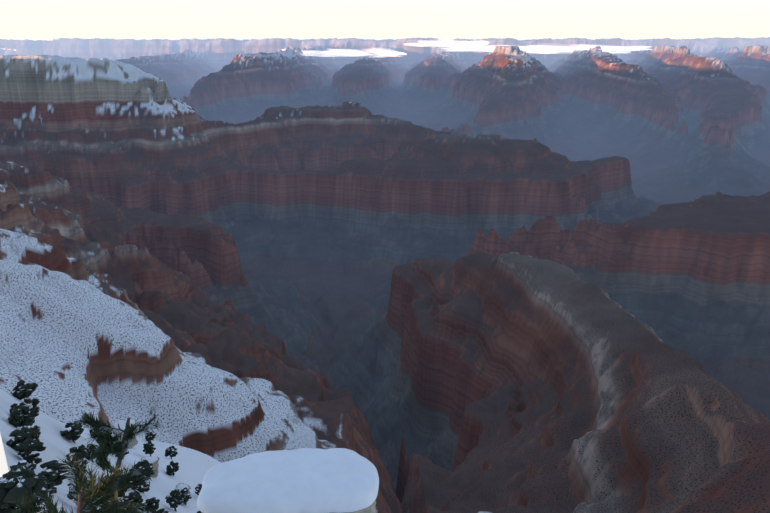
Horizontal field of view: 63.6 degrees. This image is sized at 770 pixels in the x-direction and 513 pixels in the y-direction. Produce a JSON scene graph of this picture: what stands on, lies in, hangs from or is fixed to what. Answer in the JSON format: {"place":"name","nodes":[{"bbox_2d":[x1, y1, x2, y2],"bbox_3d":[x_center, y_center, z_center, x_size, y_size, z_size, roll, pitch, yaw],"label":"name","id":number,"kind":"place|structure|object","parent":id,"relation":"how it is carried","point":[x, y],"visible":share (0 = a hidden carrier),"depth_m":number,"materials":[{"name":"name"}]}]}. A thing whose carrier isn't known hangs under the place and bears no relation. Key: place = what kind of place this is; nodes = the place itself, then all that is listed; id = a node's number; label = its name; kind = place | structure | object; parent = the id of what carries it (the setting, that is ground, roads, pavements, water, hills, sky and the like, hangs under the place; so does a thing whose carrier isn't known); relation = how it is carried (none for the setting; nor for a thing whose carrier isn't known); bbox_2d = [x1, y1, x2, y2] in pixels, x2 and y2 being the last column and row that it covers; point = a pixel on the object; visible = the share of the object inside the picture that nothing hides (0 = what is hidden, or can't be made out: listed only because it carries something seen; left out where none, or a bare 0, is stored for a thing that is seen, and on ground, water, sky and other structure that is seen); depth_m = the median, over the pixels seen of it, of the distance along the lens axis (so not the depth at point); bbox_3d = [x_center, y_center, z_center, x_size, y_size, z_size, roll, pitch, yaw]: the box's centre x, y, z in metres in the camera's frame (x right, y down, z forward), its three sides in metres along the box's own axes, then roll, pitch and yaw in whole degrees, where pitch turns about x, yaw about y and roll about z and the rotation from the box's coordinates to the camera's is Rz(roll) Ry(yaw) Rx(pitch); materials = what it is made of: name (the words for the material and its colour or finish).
{"place":"outdoors","nodes":[
{"label":"outdoors","id":0,"kind":"place"},
{"bbox_2d":[3,38,653,56],"bbox_3d":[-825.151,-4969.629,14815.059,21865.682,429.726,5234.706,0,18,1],"label":"cloud","id":1,"kind":"structure","parent":0,"point":[467,45],"depth_m":12963.43,"materials":[{"name":"white"}]},
{"bbox_2d":[0,37,769,512],"bbox_3d":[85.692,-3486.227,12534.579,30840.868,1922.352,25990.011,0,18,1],"label":"canyon terrain","id":2,"kind":"structure","parent":0,"point":[512,277],"depth_m":2505.28,"materials":[{"name":"brown stone"}]},
{"bbox_2d":[8,450,152,512],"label":"pinyon pine","id":3,"kind":"object","parent":2,"relation":"on","point":[85,494],"visible":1,"depth_m":6.94,"materials":[{"name":"green plant"}]},
{"bbox_2d":[0,380,201,512],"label":"juniper crowns","id":4,"kind":"object","parent":2,"relation":"on","point":[21,479],"visible":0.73,"depth_m":96.27,"materials":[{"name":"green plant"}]},
{"bbox_2d":[65,411,162,512],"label":"pinyon pine","id":5,"kind":"object","parent":2,"relation":"on","point":[110,445],"visible":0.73,"depth_m":11.04,"materials":[{"name":"green plant"}]},
{"bbox_2d":[110,419,137,448],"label":"kaibab pinnacle","id":6,"kind":"object","parent":2,"relation":"on","point":[122,424],"visible":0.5,"depth_m":211.55,"materials":[{"name":"stone"}]},
{"bbox_2d":[141,456,159,477],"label":"rock","id":7,"kind":"object","parent":2,"relation":"on","point":[153,461],"visible":0.5,"depth_m":151.01,"materials":[{"name":"stone"}]},
{"bbox_2d":[174,483,190,500],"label":"rock","id":8,"kind":"object","parent":2,"relation":"on","point":[180,486],"visible":0.46,"depth_m":147.72,"materials":[{"name":"stone"}]},
{"bbox_2d":[201,499,375,512],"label":"rim ledge rock","id":9,"kind":"object","parent":2,"relation":"on","point":[371,508],"visible":0.02,"depth_m":13.82,"materials":[{"name":"stone"}]},
{"bbox_2d":[197,448,378,512],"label":"snow","id":10,"kind":"structure","parent":9,"relation":"on","point":[318,480],"depth_m":13.75,"materials":[{"name":"white snow"}]},
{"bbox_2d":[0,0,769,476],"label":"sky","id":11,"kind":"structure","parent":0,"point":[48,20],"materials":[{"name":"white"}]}
]}

